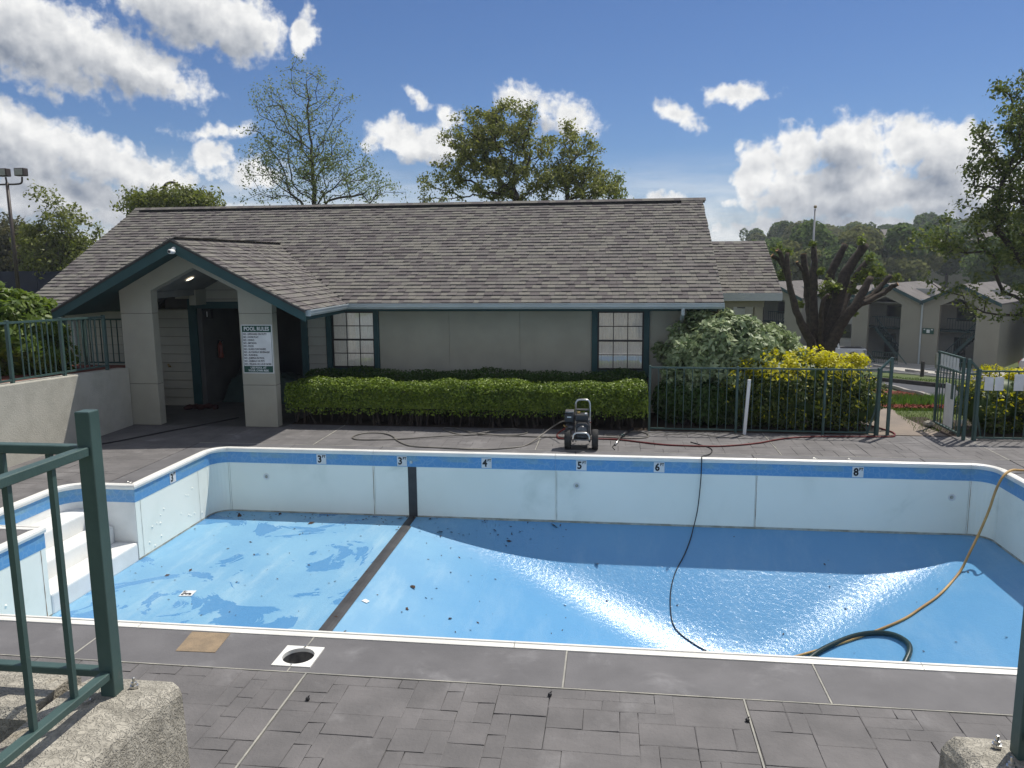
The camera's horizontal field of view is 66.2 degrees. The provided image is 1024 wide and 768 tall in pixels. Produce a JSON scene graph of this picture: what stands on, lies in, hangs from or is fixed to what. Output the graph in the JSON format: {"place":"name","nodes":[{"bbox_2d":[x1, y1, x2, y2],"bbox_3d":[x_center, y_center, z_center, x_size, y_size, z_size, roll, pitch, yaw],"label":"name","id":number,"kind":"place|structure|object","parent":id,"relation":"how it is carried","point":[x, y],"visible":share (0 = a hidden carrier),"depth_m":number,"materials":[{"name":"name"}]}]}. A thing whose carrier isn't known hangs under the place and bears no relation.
{"place":"outdoors","nodes":[
{"label":"outdoors","id":0,"kind":"place"},
{"bbox_2d":[184,403,218,409],"bbox_3d":[-6.433,0.472,16.267,0.710,0.148,0.221,0,9,0],"label":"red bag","id":1,"kind":"object","parent":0,"point":[201,406],"visible":0.99,"depth_m":16.23,"materials":[{"name":"red fabric"}]},
{"bbox_2d":[0,424,1023,767],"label":"pool deck","id":2,"kind":"structure","parent":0,"point":[374,704],"depth_m":5.48,"materials":[{"name":"concrete"}]},
{"bbox_2d":[0,671,189,767],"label":"cheek wall","id":3,"kind":"structure","parent":2,"relation":"on","point":[142,725],"depth_m":2.90,"materials":[{"name":"concrete"}]},
{"bbox_2d":[0,409,138,767],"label":"stair railing","id":4,"kind":"object","parent":3,"relation":"on","point":[106,673],"visible":1,"depth_m":2.85,"materials":[{"name":"green metal"}]},
{"bbox_2d":[102,417,238,444],"bbox_3d":[-6.326,0.879,13.893,0.102,0.027,3.450,6,11,36],"label":"black hose","id":5,"kind":"object","parent":2,"relation":"on","point":[168,431],"visible":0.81,"depth_m":14.07,"materials":[{"name":"rubber"}]},
{"bbox_2d":[271,645,324,667],"bbox_3d":[-1.630,2.196,6.014,0.304,0.274,0.304,1,9,7],"label":"pool skimmer","id":6,"kind":"object","parent":2,"relation":"in","point":[301,657],"visible":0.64,"depth_m":6.08,"materials":[{"name":"white plastic"}]},
{"bbox_2d":[352,420,648,449],"bbox_3d":[-0.228,0.755,13.263,5.067,0.377,1.628,1,9,7],"label":"pressure hose","id":7,"kind":"object","parent":2,"relation":"on","point":[480,433],"visible":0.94,"depth_m":13.38,"materials":[{"name":"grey rubber"}]},
{"bbox_2d":[0,446,1023,675],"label":"swimming pool","id":8,"kind":"structure","parent":2,"relation":"in","point":[887,542],"depth_m":11.29,"materials":[{"name":"blue plastic"}]},
{"bbox_2d":[161,512,968,651],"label":"leaf litter","id":9,"kind":"object","parent":8,"relation":"on","point":[240,515],"visible":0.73,"depth_m":11.99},
{"bbox_2d":[670,442,712,650],"bbox_3d":[2.710,2.401,11.287,1.039,2.421,3.688,-1,9,-2],"label":"power cord","id":10,"kind":"object","parent":8,"relation":"hanging from","point":[686,550],"visible":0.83,"depth_m":11.68,"materials":[{"name":"black rubber"}]},
{"bbox_2d":[809,630,912,661],"bbox_3d":[4.176,3.511,9.877,1.558,0.647,1.223,2,9,17],"label":"suction hose","id":11,"kind":"object","parent":8,"relation":"on","point":[903,639],"visible":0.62,"depth_m":10.22,"materials":[{"name":"rubber"}]},
{"bbox_2d":[794,469,1023,655],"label":"yellow hose","id":12,"kind":"object","parent":8,"relation":"on","point":[955,576],"visible":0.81,"depth_m":10.73,"materials":[{"name":"rubber"}]},
{"bbox_2d":[563,399,597,449],"bbox_3d":[1.103,0.641,12.606,0.565,0.769,0.559,1,9,7],"label":"pressure washer","id":13,"kind":"object","parent":2,"relation":"on","point":[581,426],"visible":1,"depth_m":12.47,"materials":[{"name":"metal"}]},
{"bbox_2d":[605,432,743,437],"bbox_3d":[2.789,0.866,13.510,2.367,0.013,0.380,0,9,5],"label":"hose","id":14,"kind":"object","parent":2,"relation":"on","point":[681,433],"visible":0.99,"depth_m":13.61,"materials":[{"name":"rubber"}]},
{"bbox_2d":[556,424,895,446],"bbox_3d":[3.671,0.778,13.203,5.748,0.274,1.178,-2,9,-7],"label":"garden hose","id":15,"kind":"object","parent":2,"relation":"on","point":[894,435],"visible":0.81,"depth_m":13.04,"materials":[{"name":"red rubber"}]},
{"bbox_2d":[743,380,750,434],"bbox_3d":[4.015,0.397,13.428,0.100,0.950,0.050,1,9,7],"label":"white post","id":16,"kind":"object","parent":2,"relation":"on","point":[746,406],"visible":1,"depth_m":13.41,"materials":[{"name":"paint"}]},
{"bbox_2d":[648,365,878,435],"bbox_3d":[4.282,0.278,13.492,3.821,1.170,0.040,1,9,8],"label":"pool fence","id":17,"kind":"object","parent":2,"relation":"on","point":[822,431],"visible":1,"depth_m":13.47,"materials":[{"name":"green metal"}]},
{"bbox_2d":[866,357,893,435],"bbox_3d":[6.177,0.220,13.176,0.354,1.350,0.073,2,9,14],"label":"gate post pair","id":18,"kind":"object","parent":2,"relation":"on","point":[878,403],"visible":0.99,"depth_m":13.15,"materials":[{"name":"green metal"}]},
{"bbox_2d":[961,359,980,439],"bbox_3d":[7.577,0.261,12.839,0.335,1.350,0.072,-1,9,0],"label":"gate post pair","id":19,"kind":"object","parent":2,"relation":"on","point":[966,397],"visible":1,"depth_m":12.83,"materials":[{"name":"green metal"}]},
{"bbox_2d":[933,351,966,436],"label":"pool gate","id":20,"kind":"structure","parent":19,"relation":"attached to","point":[949,404],"depth_m":13.32,"materials":[{"name":"green metal"}]},
{"bbox_2d":[939,736,1023,767],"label":"cheek wall","id":21,"kind":"structure","parent":2,"relation":"on","point":[962,752],"depth_m":2.63,"materials":[{"name":"concrete"}]},
{"bbox_2d":[991,606,1023,767],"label":"stair railing","id":22,"kind":"object","parent":21,"relation":"on","point":[1017,742],"visible":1,"depth_m":2.55,"materials":[{"name":"green metal"}]},
{"bbox_2d":[973,369,1023,440],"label":"pool fence","id":23,"kind":"object","parent":2,"relation":"on","point":[977,403],"visible":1,"depth_m":12.78,"materials":[{"name":"green metal"}]},
{"bbox_2d":[984,377,993,390],"bbox_3d":[7.721,-0.003,12.708,0.135,0.220,0.006,1,9,7],"label":"white plate","id":24,"kind":"object","parent":23,"relation":"attached to","point":[988,383],"visible":1,"depth_m":12.71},
{"bbox_2d":[994,377,1003,390],"bbox_3d":[7.875,-0.002,12.688,0.135,0.220,0.006,1,9,7],"label":"white plate","id":25,"kind":"object","parent":23,"relation":"attached to","point":[999,384],"visible":1,"depth_m":12.69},
{"bbox_2d":[1013,374,1023,390],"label":"white plate","id":26,"kind":"object","parent":23,"relation":"attached to","point":[1018,382],"visible":1,"depth_m":12.64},
{"bbox_2d":[49,311,1018,419],"bbox_3d":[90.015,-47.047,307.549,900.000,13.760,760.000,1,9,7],"label":"ground","id":27,"kind":"structure","parent":0,"point":[1009,367],"depth_m":16.14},
{"bbox_2d":[0,168,27,289],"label":"floodlight pole","id":28,"kind":"object","parent":27,"relation":"on","point":[6,172],"visible":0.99,"depth_m":44.73,"materials":[{"name":"grey metal"}]},
{"bbox_2d":[0,212,42,270],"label":"olive tree","id":29,"kind":"object","parent":27,"relation":"on","point":[5,246],"visible":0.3,"depth_m":56.35,"materials":[{"name":"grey plant"}]},
{"bbox_2d":[0,270,61,293],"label":"court windscreen","id":30,"kind":"object","parent":27,"relation":"on","point":[29,282],"visible":0.21,"depth_m":46.84,"materials":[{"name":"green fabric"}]},
{"bbox_2d":[7,231,97,270],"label":"olive tree","id":31,"kind":"object","parent":27,"relation":"on","point":[11,255],"visible":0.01,"depth_m":55.22,"materials":[{"name":"green plant"}]},
{"bbox_2d":[7,178,108,278],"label":"young tree","id":32,"kind":"object","parent":27,"relation":"on","point":[45,254],"visible":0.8,"depth_m":47.34,"materials":[{"name":"green plant"}]},
{"bbox_2d":[0,365,124,383],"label":"planting bed","id":33,"kind":"object","parent":27,"relation":"on","point":[3,377],"depth_m":14.27,"materials":[{"name":"soil"}]},
{"bbox_2d":[0,281,81,375],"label":"bush","id":34,"kind":"object","parent":33,"relation":"on","point":[20,304],"visible":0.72,"depth_m":13.81,"materials":[{"name":"green plant"}]},
{"bbox_2d":[0,368,132,467],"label":"retaining wall","id":35,"kind":"structure","parent":27,"relation":"on","point":[40,410],"depth_m":12.75,"materials":[{"name":"paint"}]},
{"bbox_2d":[0,315,109,382],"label":"railing","id":36,"kind":"object","parent":35,"relation":"on","point":[63,372],"visible":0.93,"depth_m":12.78,"materials":[{"name":"green metal"}]},
{"bbox_2d":[109,180,226,217],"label":"tree","id":37,"kind":"object","parent":27,"relation":"on","point":[183,196],"visible":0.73,"depth_m":45.20,"materials":[{"name":"green plant"}]},
{"bbox_2d":[234,51,415,205],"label":"sparse tree","id":38,"kind":"object","parent":27,"relation":"on","point":[329,168],"visible":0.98,"depth_m":44.74,"materials":[{"name":"green plant"}]},
{"bbox_2d":[35,197,782,426],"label":"clubhouse","id":39,"kind":"structure","parent":27,"relation":"on","point":[580,286],"depth_m":16.07,"materials":[{"name":"beige"}]},
{"bbox_2d":[203,309,212,318],"bbox_3d":[-6.372,-1.466,16.466,0.165,0.190,0.105,1,9,7],"label":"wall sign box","id":40,"kind":"object","parent":39,"relation":"attached to","point":[207,313],"visible":1,"depth_m":16.43,"materials":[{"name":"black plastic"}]},
{"bbox_2d":[218,340,223,357],"bbox_3d":[-6.306,-0.759,17.020,0.141,0.400,0.117,1,9,7],"label":"fire extinguisher","id":41,"kind":"object","parent":39,"relation":"attached to","point":[220,350],"visible":1,"depth_m":16.98,"materials":[{"name":"red metal"}]},
{"bbox_2d":[222,367,281,402],"bbox_3d":[-5.602,-0.067,17.395,1.365,0.785,1.050,1,9,7],"label":"tarp covered heap","id":42,"kind":"object","parent":39,"relation":"on","point":[235,391],"visible":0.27,"depth_m":17.07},
{"bbox_2d":[241,325,273,372],"bbox_3d":[-4.606,-0.631,14.212,0.585,0.885,0.012,1,9,7],"label":"pool rules sign","id":43,"kind":"object","parent":39,"relation":"attached to","point":[257,346],"visible":1,"depth_m":14.21,"materials":[{"name":"metal"}]},
{"bbox_2d":[280,372,302,403],"bbox_3d":[-4.727,0.044,17.147,0.840,0.628,0.945,1,9,7],"label":"tarp covered heap","id":44,"kind":"object","parent":39,"relation":"on","point":[285,377],"visible":0.32,"depth_m":16.84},
{"bbox_2d":[325,310,380,372],"bbox_3d":[-3.241,-0.869,16.067,1.110,1.350,0.130,1,9,7],"label":"window","id":45,"kind":"structure","parent":39,"relation":"in","point":[352,336],"depth_m":16.09,"materials":[{"name":"glass"}]},
{"bbox_2d":[592,309,649,377],"bbox_3d":[2.125,-0.809,15.385,1.110,1.350,0.131,1,9,7],"label":"window","id":46,"kind":"structure","parent":39,"relation":"in","point":[620,338],"depth_m":15.40,"materials":[{"name":"glass"}]},
{"bbox_2d":[416,96,558,202],"bbox_3d":[-1.214,-8.902,38.359,7.199,10.010,5.121,1,9,7],"label":"oak tree","id":47,"kind":"object","parent":27,"relation":"on","point":[497,167],"visible":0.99,"depth_m":37.24,"materials":[{"name":"green plant"}]},
{"bbox_2d":[525,117,622,199],"bbox_3d":[3.135,-8.444,39.337,4.828,9.471,4.026,1,9,7],"label":"oak tree","id":48,"kind":"object","parent":27,"relation":"on","point":[567,177],"visible":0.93,"depth_m":38.44,"materials":[{"name":"green plant"}]},
{"bbox_2d":[603,169,633,198],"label":"thin tree","id":49,"kind":"object","parent":27,"relation":"on","point":[619,179],"visible":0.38,"depth_m":41.78,"materials":[{"name":"green plant"}]},
{"bbox_2d":[292,408,960,436],"bbox_3d":[1.794,0.737,14.783,11.950,0.098,1.680,1,9,7],"label":"planting bed","id":50,"kind":"object","parent":27,"relation":"on","point":[506,422],"visible":0.29,"depth_m":14.54,"materials":[{"name":"soil"}]},
{"bbox_2d":[284,375,648,429],"bbox_3d":[-0.856,0.329,14.398,6.708,0.882,1.100,1,9,7],"label":"front hedge","id":51,"kind":"object","parent":50,"relation":"on","point":[499,396],"visible":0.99,"depth_m":14.18,"materials":[{"name":"green plant"}]},
{"bbox_2d":[302,365,647,418],"bbox_3d":[-0.779,0.137,15.350,6.797,0.965,0.833,1,9,7],"label":"back hedge","id":52,"kind":"object","parent":50,"relation":"on","point":[525,374],"visible":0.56,"depth_m":15.18,"materials":[{"name":"green plant"}]},
{"bbox_2d":[651,377,734,425],"bbox_3d":[3.320,0.318,14.286,1.602,0.894,0.880,3,9,20],"label":"dark shrub","id":53,"kind":"object","parent":50,"relation":"on","point":[676,398],"visible":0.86,"depth_m":14.05,"materials":[{"name":"green plant"}]},
{"bbox_2d":[651,307,810,425],"bbox_3d":[4.116,-0.386,14.835,2.988,2.150,2.212,1,9,7],"label":"pale bush","id":54,"kind":"object","parent":50,"relation":"on","point":[715,340],"visible":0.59,"depth_m":14.20,"materials":[{"name":"green plant"}]},
{"bbox_2d":[720,344,895,431],"bbox_3d":[5.147,0.036,14.061,3.233,1.487,1.567,1,9,7],"label":"golden hedge","id":55,"kind":"object","parent":50,"relation":"on","point":[828,360],"visible":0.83,"depth_m":13.68,"materials":[{"name":"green plant"}]},
{"bbox_2d":[733,307,744,316],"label":"siding block","id":56,"kind":"structure","parent":27,"relation":"on","point":[740,311],"depth_m":76.77,"materials":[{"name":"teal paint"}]},
{"bbox_2d":[739,228,763,240],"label":"hillside tree","id":57,"kind":"object","parent":27,"relation":"on","point":[754,231],"visible":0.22,"depth_m":230.69,"materials":[{"name":"green plant"}]},
{"bbox_2d":[747,233,765,240],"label":"hillside tree","id":58,"kind":"object","parent":27,"relation":"on","point":[759,236],"visible":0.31,"depth_m":222.34,"materials":[{"name":"green plant"}]},
{"bbox_2d":[750,238,785,273],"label":"hillside tree","id":59,"kind":"object","parent":27,"relation":"on","point":[776,265],"visible":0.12,"depth_m":95.05,"materials":[{"name":"green plant"}]},
{"bbox_2d":[745,279,824,347],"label":"apartment block","id":60,"kind":"structure","parent":27,"relation":"on","point":[778,312],"depth_m":72.69,"materials":[{"name":"paint"}]},
{"bbox_2d":[778,302,784,313],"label":"window","id":61,"kind":"structure","parent":60,"relation":"in","point":[781,305],"depth_m":74.90,"materials":[{"name":"black glass"}]},
{"bbox_2d":[770,219,808,237],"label":"hillside tree","id":62,"kind":"object","parent":27,"relation":"on","point":[780,230],"visible":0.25,"depth_m":204.67,"materials":[{"name":"green plant"}]},
{"bbox_2d":[782,240,802,255],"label":"hillside tree","id":63,"kind":"object","parent":27,"relation":"on","point":[789,244],"visible":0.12,"depth_m":114.62,"materials":[{"name":"green plant"}]},
{"bbox_2d":[782,221,803,239],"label":"hillside tree","id":64,"kind":"object","parent":27,"relation":"on","point":[788,232],"visible":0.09,"depth_m":187.32,"materials":[{"name":"green plant"}]},
{"bbox_2d":[789,248,830,280],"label":"hillside tree","id":65,"kind":"object","parent":27,"relation":"on","point":[796,275],"visible":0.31,"depth_m":106.55,"materials":[{"name":"green plant"}]},
{"bbox_2d":[806,205,816,348],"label":"flagpole","id":66,"kind":"object","parent":27,"relation":"on","point":[815,206],"visible":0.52,"depth_m":41.09,"materials":[{"name":"metal"}]},
{"bbox_2d":[789,218,840,251],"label":"hillside tree","id":67,"kind":"object","parent":27,"relation":"on","point":[803,234],"visible":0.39,"depth_m":114.05,"materials":[{"name":"green plant"}]},
{"bbox_2d":[826,226,844,238],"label":"hillside tree","id":68,"kind":"object","parent":27,"relation":"on","point":[836,232],"visible":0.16,"depth_m":207.01,"materials":[{"name":"green plant"}]},
{"bbox_2d":[770,233,904,367],"bbox_3d":[11.538,-2.390,27.969,4.711,5.904,2.227,-2,9,-9],"label":"pollarded tree","id":69,"kind":"object","parent":27,"relation":"on","point":[826,325],"visible":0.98,"depth_m":27.76,"materials":[{"name":"brown plant"}]},
{"bbox_2d":[817,284,876,345],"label":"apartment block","id":70,"kind":"structure","parent":27,"relation":"on","point":[845,339],"depth_m":69.78,"materials":[{"name":"beige paint"}]},
{"bbox_2d":[841,324,850,337],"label":"window","id":71,"kind":"structure","parent":70,"relation":"in","point":[848,328],"depth_m":69.59,"materials":[{"name":"black glass"}]},
{"bbox_2d":[818,244,882,284],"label":"hillside tree","id":72,"kind":"object","parent":27,"relation":"on","point":[829,253],"visible":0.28,"depth_m":103.96,"materials":[{"name":"green plant"}]},
{"bbox_2d":[837,229,884,263],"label":"hillside tree","id":73,"kind":"object","parent":27,"relation":"on","point":[850,237],"visible":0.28,"depth_m":114.96,"materials":[{"name":"green plant"}]},
{"bbox_2d":[845,222,876,230],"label":"hillside tree","id":74,"kind":"object","parent":27,"relation":"on","point":[857,223],"visible":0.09,"depth_m":209.23,"materials":[{"name":"green plant"}]},
{"bbox_2d":[838,224,885,244],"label":"hillside tree","id":75,"kind":"object","parent":27,"relation":"on","point":[876,233],"visible":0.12,"depth_m":132.97,"materials":[{"name":"green plant"}]},
{"bbox_2d":[871,255,930,282],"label":"hillside tree","id":76,"kind":"object","parent":27,"relation":"on","point":[891,265],"visible":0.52,"depth_m":109.67,"materials":[{"name":"green plant"}]},
{"bbox_2d":[876,222,938,280],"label":"hillside tree","id":77,"kind":"object","parent":27,"relation":"on","point":[896,235],"visible":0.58,"depth_m":111.66,"materials":[{"name":"green plant"}]},
{"bbox_2d":[875,242,947,271],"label":"hillside tree","id":78,"kind":"object","parent":27,"relation":"on","point":[934,262],"visible":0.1,"depth_m":118.81,"materials":[{"name":"green plant"}]},
{"bbox_2d":[913,211,937,227],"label":"hillside tree","id":79,"kind":"object","parent":27,"relation":"on","point":[930,216],"visible":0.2,"depth_m":241.98,"materials":[{"name":"green plant"}]},
{"bbox_2d":[840,280,1023,369],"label":"apartment block","id":80,"kind":"structure","parent":27,"relation":"on","point":[893,322],"depth_m":63.93,"materials":[{"name":"paint"}]},
{"bbox_2d":[883,333,895,356],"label":"door","id":81,"kind":"structure","parent":80,"relation":"in","point":[886,349],"depth_m":68.47,"materials":[{"name":"black"}]},
{"bbox_2d":[886,305,901,317],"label":"window","id":82,"kind":"structure","parent":80,"relation":"in","point":[892,310],"depth_m":67.81,"materials":[{"name":"black glass"}]},
{"bbox_2d":[953,337,966,361],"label":"door","id":83,"kind":"structure","parent":80,"relation":"in","point":[962,340],"depth_m":64.53,"materials":[{"name":"black"}]},
{"bbox_2d":[956,307,976,321],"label":"window","id":84,"kind":"structure","parent":80,"relation":"in","point":[964,317],"depth_m":63.99,"materials":[{"name":"black glass"}]},
{"bbox_2d":[871,233,997,288],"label":"hillside house","id":85,"kind":"structure","parent":27,"relation":"on","point":[953,278],"depth_m":140.15,"materials":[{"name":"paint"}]},
{"bbox_2d":[912,214,957,231],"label":"hillside tree","id":86,"kind":"object","parent":27,"relation":"on","point":[933,221],"visible":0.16,"depth_m":185.03,"materials":[{"name":"green plant"}]},
{"bbox_2d":[926,225,976,288],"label":"hillside tree","id":87,"kind":"object","parent":27,"relation":"on","point":[947,269],"visible":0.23,"depth_m":126.39,"materials":[{"name":"green plant"}]},
{"bbox_2d":[883,406,1022,434],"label":"lawn grass","id":88,"kind":"structure","parent":27,"relation":"on","point":[913,409],"depth_m":14.80,"materials":[{"name":"plant"}]},
{"bbox_2d":[896,67,1023,323],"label":"tree","id":89,"kind":"object","parent":27,"relation":"on","point":[995,207],"visible":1,"depth_m":24.02,"materials":[{"name":"green plant"}]},
{"bbox_2d":[954,218,995,231],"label":"hillside tree","id":90,"kind":"object","parent":27,"relation":"on","point":[963,224],"visible":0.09,"depth_m":186.37,"materials":[{"name":"green plant"}]},
{"bbox_2d":[936,420,1023,437],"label":"planting bed","id":91,"kind":"object","parent":27,"relation":"on","point":[987,434],"visible":0.2,"depth_m":13.43,"materials":[{"name":"soil"}]},
{"bbox_2d":[954,363,1023,433],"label":"golden bush","id":92,"kind":"object","parent":91,"relation":"on","point":[1001,407],"visible":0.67,"depth_m":13.30,"materials":[{"name":"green plant"}]},
{"bbox_2d":[958,253,1023,287],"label":"hillside tree","id":93,"kind":"object","parent":27,"relation":"on","point":[966,270],"visible":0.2,"depth_m":99.73,"materials":[{"name":"green plant"}]},
{"bbox_2d":[968,231,1023,286],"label":"hillside tree","id":94,"kind":"object","parent":27,"relation":"on","point":[1003,278],"visible":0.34,"depth_m":97.95,"materials":[{"name":"green plant"}]},
{"bbox_2d":[862,408,946,435],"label":"sidewalk","id":95,"kind":"structure","parent":0,"point":[899,425],"depth_m":13.89,"materials":[{"name":"concrete"}]},
{"bbox_2d":[867,380,957,396],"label":"road","id":96,"kind":"structure","parent":0,"point":[928,389],"depth_m":38.04,"materials":[{"name":"asphalt"}]},
{"bbox_2d":[865,376,959,388],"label":"kerb","id":97,"kind":"structure","parent":96,"relation":"on","point":[921,383],"depth_m":41.48,"materials":[{"name":"concrete"}]},
{"bbox_2d":[875,382,958,406],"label":"kerb","id":98,"kind":"structure","parent":96,"relation":"on","point":[905,389],"depth_m":34.63,"materials":[{"name":"concrete"}]},
{"bbox_2d":[862,371,981,384],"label":"lawn island","id":99,"kind":"structure","parent":0,"point":[900,375],"depth_m":49.52,"materials":[{"name":"plant"}]},
{"bbox_2d":[863,375,981,384],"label":"island grass","id":100,"kind":"structure","parent":99,"relation":"on","point":[915,378],"depth_m":45.70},
{"bbox_2d":[834,362,1009,379],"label":"driveway","id":101,"kind":"structure","parent":0,"point":[884,369],"depth_m":58.52,"materials":[{"name":"asphalt"}]},
{"bbox_2d":[870,371,983,381],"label":"kerb","id":102,"kind":"structure","parent":101,"relation":"on","point":[926,375],"depth_m":50.68,"materials":[{"name":"concrete"}]},
{"bbox_2d":[840,357,1005,376],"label":"parking lot","id":103,"kind":"structure","parent":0,"point":[904,366],"depth_m":61.87,"materials":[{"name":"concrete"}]},
{"bbox_2d":[803,342,867,359],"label":"pickup truck","id":104,"kind":"object","parent":103,"relation":"on","point":[839,349],"visible":0.2,"depth_m":65.54,"materials":[{"name":"white paint"}]},
{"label":"mulch bed","id":105,"kind":"structure","parent":0,"visible":0},
{"bbox_2d":[883,390,943,410],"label":"flowers","id":106,"kind":"object","parent":105,"relation":"on","point":[906,405],"visible":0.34,"depth_m":16.66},
{"bbox_2d":[882,391,963,404],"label":"tall grass","id":107,"kind":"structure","parent":105,"relation":"on","point":[905,398],"depth_m":17.49,"materials":[{"name":"plant"}]},
{"bbox_3d":[-8.639,0.201,15.533,2.750,1.100,0.300,1,9,7],"label":"low wall","id":108,"kind":"object","parent":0,"visible":0},
{"bbox_2d":[65,318,124,364],"bbox_3d":[-8.350,-0.813,15.336,2.400,0.970,0.050,1,9,7],"label":"railing","id":109,"kind":"object","parent":108,"relation":"on","point":[85,342],"visible":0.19,"depth_m":15.29,"materials":[{"name":"green metal"}]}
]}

